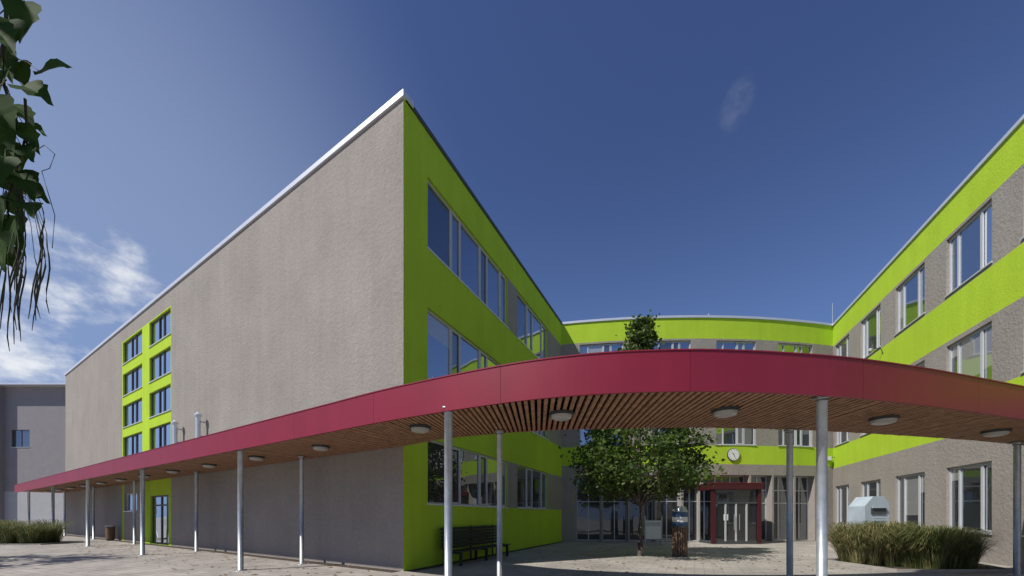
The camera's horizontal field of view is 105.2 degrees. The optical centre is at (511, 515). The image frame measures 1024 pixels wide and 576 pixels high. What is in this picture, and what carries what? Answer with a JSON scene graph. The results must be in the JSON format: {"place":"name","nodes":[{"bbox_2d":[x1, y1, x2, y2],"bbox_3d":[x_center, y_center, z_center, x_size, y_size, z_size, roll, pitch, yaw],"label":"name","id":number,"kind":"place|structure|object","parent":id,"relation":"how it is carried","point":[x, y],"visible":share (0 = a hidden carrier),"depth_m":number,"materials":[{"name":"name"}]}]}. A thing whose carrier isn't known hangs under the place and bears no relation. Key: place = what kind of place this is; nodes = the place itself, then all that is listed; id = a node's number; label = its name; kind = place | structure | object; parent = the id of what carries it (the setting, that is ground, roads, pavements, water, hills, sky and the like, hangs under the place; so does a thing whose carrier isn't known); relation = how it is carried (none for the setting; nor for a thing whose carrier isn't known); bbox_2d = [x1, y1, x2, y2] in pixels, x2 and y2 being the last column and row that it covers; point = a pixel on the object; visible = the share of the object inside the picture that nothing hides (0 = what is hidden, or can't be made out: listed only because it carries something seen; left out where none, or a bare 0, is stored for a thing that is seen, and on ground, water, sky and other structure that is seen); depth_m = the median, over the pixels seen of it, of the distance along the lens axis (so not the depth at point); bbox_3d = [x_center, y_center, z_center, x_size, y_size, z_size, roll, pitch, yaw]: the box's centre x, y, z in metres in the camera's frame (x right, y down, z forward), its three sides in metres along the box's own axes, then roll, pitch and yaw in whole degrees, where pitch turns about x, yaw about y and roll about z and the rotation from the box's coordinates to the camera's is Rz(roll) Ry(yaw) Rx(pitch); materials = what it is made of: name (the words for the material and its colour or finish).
{"place":"outdoors","nodes":[
{"label":"outdoors","id":0,"kind":"place"},
{"bbox_2d":[0,532,1023,575],"bbox_3d":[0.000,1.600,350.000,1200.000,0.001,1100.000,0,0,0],"label":"ground","id":1,"kind":"structure","parent":0,"point":[79,559],"depth_m":13.18,"materials":[{"name":"concrete"}]},
{"bbox_2d":[0,383,64,521],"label":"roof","id":2,"kind":"structure","parent":1,"relation":"on","point":[2,385],"depth_m":44.75,"materials":[{"name":"metal"}]},
{"bbox_2d":[4,387,64,524],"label":"front wall","id":3,"kind":"structure","parent":1,"relation":"on","point":[38,413],"depth_m":45.00,"materials":[{"name":"grey paint"}]},
{"bbox_2d":[11,430,29,446],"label":"front windows","id":4,"kind":"structure","parent":3,"relation":"attached to","point":[20,438],"depth_m":45.13,"materials":[{"name":"blue glass"}]},
{"bbox_2d":[0,0,72,350],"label":"catalpa tree","id":5,"kind":"object","parent":1,"relation":"on","point":[17,21],"visible":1,"depth_m":2.28,"materials":[{"name":"green plant"}]},
{"bbox_2d":[0,541,83,544],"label":"planting bed","id":6,"kind":"object","parent":1,"relation":"on","point":[62,542],"visible":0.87,"depth_m":22.10,"materials":[{"name":"grey concrete"}]},
{"bbox_2d":[0,519,77,543],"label":"ornamental grass","id":7,"kind":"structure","parent":6,"relation":"on","point":[14,532],"depth_m":22.11,"materials":[{"name":"green plant"}]},
{"bbox_2d":[105,525,115,540],"bbox_3d":[-25.964,1.100,25.327,0.500,1.000,0.500,0,0,0],"label":"litter bin","id":8,"kind":"object","parent":1,"relation":"on","point":[109,532],"visible":1,"depth_m":25.18,"materials":[{"name":"brown wood"}]},
{"bbox_2d":[65,99,402,570],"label":"side wall","id":9,"kind":"structure","parent":1,"relation":"on","point":[291,301],"depth_m":14.75,"materials":[{"name":"beige paint"}]},
{"bbox_2d":[122,307,170,544],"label":"side windows","id":10,"kind":"structure","parent":9,"relation":"attached to","point":[159,367],"depth_m":22.51,"materials":[{"name":"blue glass"}]},
{"bbox_2d":[171,420,181,443],"bbox_3d":[-16.915,-3.660,19.759,0.410,2.320,0.297,0,0,-31],"label":"vent pipe","id":11,"kind":"object","parent":9,"relation":"attached to","point":[175,423],"visible":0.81,"depth_m":19.67,"materials":[{"name":"metal"}]},
{"bbox_2d":[194,412,205,437],"bbox_3d":[-14.552,-3.660,18.258,0.410,2.320,0.297,0,0,-31],"label":"vent pipe","id":12,"kind":"object","parent":9,"relation":"attached to","point":[198,415],"visible":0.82,"depth_m":18.16,"materials":[{"name":"metal"}]},
{"bbox_2d":[66,535,563,572],"bbox_3d":[-19.197,1.594,21.990,42.850,0.012,14.441,0,0,13],"label":"gravel strip","id":13,"kind":"object","parent":1,"relation":"on","point":[360,567],"visible":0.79,"depth_m":14.61,"materials":[{"name":"gravel"}]},
{"bbox_2d":[48,541,897,575],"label":"fallen leaves","id":14,"kind":"object","parent":1,"relation":"on","point":[414,575],"visible":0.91,"depth_m":13.63,"materials":[{"name":"brown plant"}]},
{"bbox_2d":[440,525,510,565],"bbox_3d":[-1.199,0.975,14.206,0.720,1.250,3.900,0,0,25],"label":"park bench","id":15,"kind":"object","parent":1,"relation":"on","point":[479,530],"visible":0.82,"depth_m":14.10,"materials":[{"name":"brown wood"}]},
{"bbox_2d":[403,98,561,570],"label":"courtyard west wall","id":16,"kind":"structure","parent":1,"relation":"on","point":[431,281],"depth_m":13.87,"materials":[{"name":"green paint"}]},
{"bbox_2d":[427,177,548,509],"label":"courtyard west windows","id":17,"kind":"structure","parent":16,"relation":"in","point":[457,250],"depth_m":14.86,"materials":[{"name":"glass"}]},
{"bbox_2d":[15,349,1023,575],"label":"entrance canopy","id":18,"kind":"object","parent":1,"relation":"on","point":[821,395],"visible":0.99,"depth_m":7.49,"materials":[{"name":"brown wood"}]},
{"bbox_2d":[558,310,726,555],"bbox_3d":[5.030,-3.185,15.456,5.969,9.572,6.324,0,0,23],"label":"courtyard tree","id":19,"kind":"object","parent":1,"relation":"on","point":[680,470],"visible":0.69,"depth_m":14.77,"materials":[{"name":"green plant"}]},
{"bbox_2d":[644,516,661,545],"bbox_3d":[7.575,0.800,21.030,0.950,1.600,0.100,0,0,0],"label":"information board","id":20,"kind":"object","parent":1,"relation":"on","point":[652,529],"visible":1,"depth_m":21.00,"materials":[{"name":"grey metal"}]},
{"bbox_2d":[671,506,687,556],"bbox_3d":[6.640,0.610,15.500,0.620,1.980,0.620,0,0,0],"label":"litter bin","id":21,"kind":"object","parent":1,"relation":"on","point":[679,525],"visible":1,"depth_m":15.29,"materials":[{"name":"brown wood"}]},
{"bbox_2d":[562,318,832,541],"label":"courtyard back wall","id":22,"kind":"structure","parent":1,"relation":"on","point":[766,455],"depth_m":24.16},
{"bbox_2d":[576,340,814,540],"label":"courtyard back windows","id":23,"kind":"structure","parent":22,"relation":"in","point":[615,522],"depth_m":24.53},
{"bbox_2d":[727,448,739,460],"bbox_3d":[13.492,-3.730,23.861,0.782,0.780,0.097,0,0,-3],"label":"wall clock","id":24,"kind":"object","parent":22,"relation":"attached to","point":[733,454],"depth_m":23.82,"materials":[{"name":"white plastic"}]},
{"bbox_2d":[698,483,763,543],"bbox_3d":[12.800,-0.150,23.015,3.000,3.460,1.670,0,0,0],"label":"entrance vestibule","id":25,"kind":"object","parent":1,"relation":"on","point":[730,512],"visible":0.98,"depth_m":22.40,"materials":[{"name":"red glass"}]},
{"bbox_2d":[848,496,888,524],"bbox_3d":[14.910,0.400,16.350,0.980,2.400,0.900,0,0,0],"label":"clothes donation container","id":26,"kind":"object","parent":1,"relation":"on","point":[869,509],"visible":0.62,"depth_m":16.00,"materials":[{"name":"metal"}]},
{"bbox_2d":[828,558,1012,571],"bbox_3d":[13.250,1.565,12.700,4.500,0.070,3.000,0,0,0],"label":"planting bed","id":27,"kind":"object","parent":1,"relation":"on","point":[985,568],"visible":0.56,"depth_m":11.24,"materials":[{"name":"grey concrete"}]},
{"bbox_2d":[812,520,1010,568],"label":"ornamental grass","id":28,"kind":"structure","parent":27,"relation":"on","point":[891,544],"depth_m":11.91,"materials":[{"name":"green plant"}]},
{"bbox_2d":[833,121,1023,567],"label":"courtyard east wall","id":29,"kind":"structure","parent":1,"relation":"on","point":[993,291],"depth_m":14.88,"materials":[{"name":"green paint"}]},
{"bbox_2d":[868,348,882,353],"bbox_3d":[17.997,-8.182,19.485,0.716,0.376,0.338,0,0,-5],"label":"security camera","id":30,"kind":"object","parent":29,"relation":"attached to","point":[871,349],"visible":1,"depth_m":19.40,"materials":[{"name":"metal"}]},
{"bbox_2d":[834,167,1023,536],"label":"courtyard east windows","id":31,"kind":"structure","parent":29,"relation":"in","point":[968,486],"depth_m":14.81,"materials":[{"name":"glass"}]},
{"bbox_2d":[0,0,1023,382],"label":"sky","id":32,"kind":"structure","parent":0,"point":[758,158],"materials":[{"name":"blue"}]},
{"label":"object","id":33,"kind":"object","parent":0,"visible":0},
{"bbox_2d":[64,89,1023,375],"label":"roof coping","id":34,"kind":"object","parent":33,"relation":"on","point":[372,119],"visible":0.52,"depth_m":15.93,"materials":[{"name":"metal"}]}
]}

